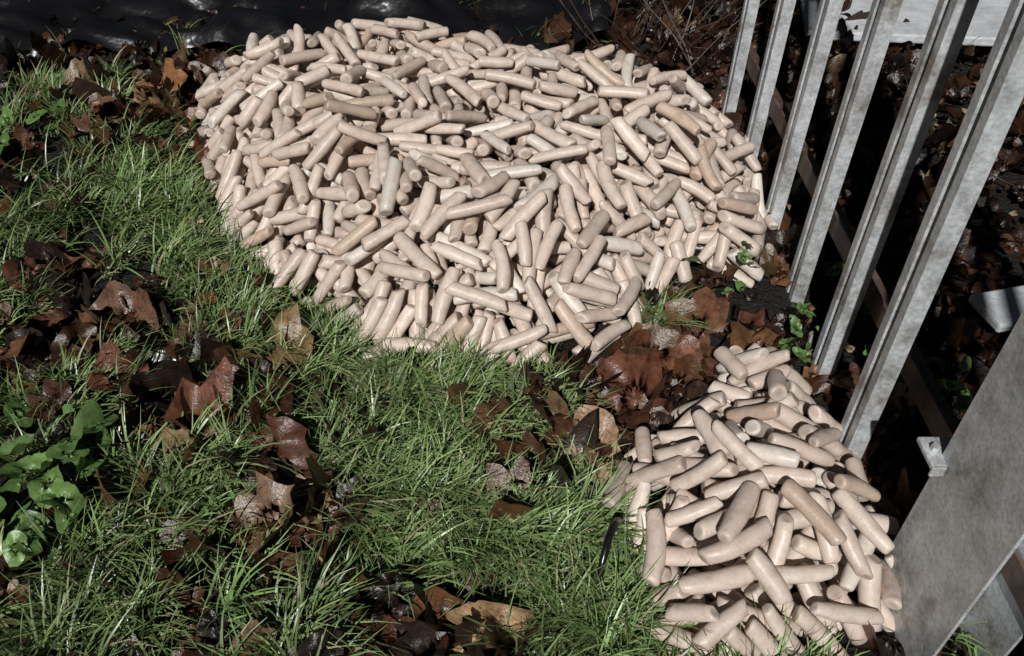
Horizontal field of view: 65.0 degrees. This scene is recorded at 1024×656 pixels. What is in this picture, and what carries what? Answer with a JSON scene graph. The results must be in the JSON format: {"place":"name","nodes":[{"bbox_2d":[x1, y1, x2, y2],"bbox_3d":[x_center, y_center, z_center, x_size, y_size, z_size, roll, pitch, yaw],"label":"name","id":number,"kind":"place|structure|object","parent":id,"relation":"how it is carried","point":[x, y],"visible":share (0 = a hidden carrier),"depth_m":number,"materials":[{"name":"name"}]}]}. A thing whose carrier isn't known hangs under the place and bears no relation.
{"place":"outdoors","nodes":[
{"label":"outdoors","id":0,"kind":"place"},
{"bbox_2d":[0,0,1023,655],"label":"ground","id":1,"kind":"structure","parent":0,"point":[774,298],"depth_m":2.36,"materials":[{"name":"soil"}]},
{"bbox_2d":[0,401,33,437],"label":"broadleaf weed","id":2,"kind":"object","parent":1,"relation":"on","point":[17,411],"visible":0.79,"depth_m":1.93,"materials":[{"name":"green plant"}]},
{"bbox_2d":[0,434,86,566],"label":"broadleaf weed","id":3,"kind":"object","parent":1,"relation":"on","point":[23,543],"visible":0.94,"depth_m":1.69,"materials":[{"name":"green plant"}]},
{"bbox_2d":[0,399,130,562],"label":"broadleaf weed","id":4,"kind":"object","parent":1,"relation":"on","point":[72,453],"visible":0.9,"depth_m":1.76,"materials":[{"name":"green plant"}]},
{"bbox_2d":[0,98,164,159],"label":"broadleaf weed","id":5,"kind":"object","parent":1,"relation":"on","point":[6,117],"visible":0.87,"depth_m":2.93,"materials":[{"name":"green plant"}]},
{"bbox_2d":[147,340,182,363],"bbox_3d":[-0.905,0.067,2.133,0.229,0.087,0.165,0,42,0],"label":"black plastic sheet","id":6,"kind":"object","parent":1,"relation":"on","point":[153,357],"visible":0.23,"depth_m":2.10,"materials":[{"name":"black plastic"}]},
{"bbox_2d":[0,0,611,63],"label":"black plastic sheet","id":7,"kind":"object","parent":1,"relation":"on","point":[244,19],"visible":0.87,"depth_m":3.65,"materials":[{"name":"black plastic"}]},
{"bbox_2d":[188,16,778,372],"bbox_3d":[-0.185,-0.633,2.652,2.105,0.428,1.916,0,42,0],"label":"sausage pile","id":8,"kind":"object","parent":1,"relation":"on","point":[291,150],"visible":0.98,"depth_m":2.37,"materials":[{"name":"beige food"}]},
{"bbox_2d":[0,0,1023,655],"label":"fallen leaves","id":9,"kind":"object","parent":1,"relation":"on","point":[660,370],"visible":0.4,"depth_m":2.07,"materials":[{"name":"brown plant"}]},
{"bbox_2d":[800,0,1010,45],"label":"white board","id":10,"kind":"object","parent":9,"relation":"on","point":[987,20],"visible":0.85,"depth_m":3.59,"materials":[{"name":"white plastic"}]},
{"bbox_2d":[969,285,1023,332],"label":"concrete slab","id":11,"kind":"structure","parent":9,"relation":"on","point":[1000,310],"depth_m":2.12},
{"bbox_2d":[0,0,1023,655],"bbox_3d":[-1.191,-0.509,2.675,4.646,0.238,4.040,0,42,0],"label":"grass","id":12,"kind":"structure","parent":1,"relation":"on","point":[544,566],"depth_m":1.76,"materials":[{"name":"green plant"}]},
{"bbox_2d":[0,0,1023,655],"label":"leaf fragments","id":13,"kind":"object","parent":1,"relation":"on","point":[840,402],"visible":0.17,"depth_m":2.36,"materials":[{"name":"brown plant"}]},
{"bbox_2d":[0,0,1023,654],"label":"twigs","id":14,"kind":"object","parent":1,"relation":"on","point":[598,44],"visible":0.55,"depth_m":3.35,"materials":[{"name":"brown wood"}]},
{"bbox_2d":[594,517,623,599],"bbox_3d":[0.199,0.441,1.625,0.020,0.119,0.208,15,44,16],"label":"black stick","id":15,"kind":"object","parent":1,"relation":"on","point":[615,523],"visible":0.89,"depth_m":1.57,"materials":[{"name":"black plastic"}]},
{"bbox_2d":[681,241,756,294],"bbox_3d":[0.606,-0.172,2.275,0.231,0.148,0.122,-9,43,-10],"label":"ivy plant","id":16,"kind":"object","parent":1,"relation":"on","point":[743,255],"visible":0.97,"depth_m":2.28,"materials":[{"name":"green plant"}]},
{"bbox_2d":[602,343,901,655],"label":"sausage pile","id":17,"kind":"object","parent":1,"relation":"on","point":[761,536],"visible":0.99,"depth_m":1.56,"materials":[{"name":"beige food"}]},
{"bbox_2d":[768,302,821,362],"bbox_3d":[0.744,0.014,2.097,0.148,0.143,0.120,-33,51,-31],"label":"ivy plant","id":18,"kind":"object","parent":1,"relation":"on","point":[796,329],"visible":0.82,"depth_m":2.10,"materials":[{"name":"green plant"}]},
{"bbox_2d":[814,234,844,275],"bbox_3d":[0.993,-0.236,2.418,0.240,0.112,0.258,0,42,0],"label":"ivy plant","id":19,"kind":"object","parent":1,"relation":"on","point":[836,268],"visible":0.47,"depth_m":2.38,"materials":[{"name":"green plant"}]},
{"bbox_2d":[721,0,1023,655],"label":"palisade fence","id":20,"kind":"object","parent":1,"relation":"on","point":[957,552],"visible":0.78,"depth_m":1.51,"materials":[{"name":"metal"}]},
{"bbox_2d":[863,343,971,427],"bbox_3d":[1.018,0.147,1.995,0.259,0.146,0.220,0,42,0],"label":"ivy plant","id":21,"kind":"object","parent":1,"relation":"on","point":[958,387],"visible":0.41,"depth_m":1.98,"materials":[{"name":"green plant"}]},
{"bbox_2d":[952,396,970,413],"bbox_3d":[1.180,0.377,1.734,0.490,0.121,0.352,21,46,21],"label":"ivy plant","id":22,"kind":"object","parent":1,"relation":"on","point":[963,404],"visible":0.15,"depth_m":1.89,"materials":[{"name":"green plant"}]},
{"bbox_2d":[973,637,1023,655],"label":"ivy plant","id":23,"kind":"object","parent":1,"relation":"on","point":[1018,649],"visible":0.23,"depth_m":1.47,"materials":[{"name":"green plant"}]}
]}

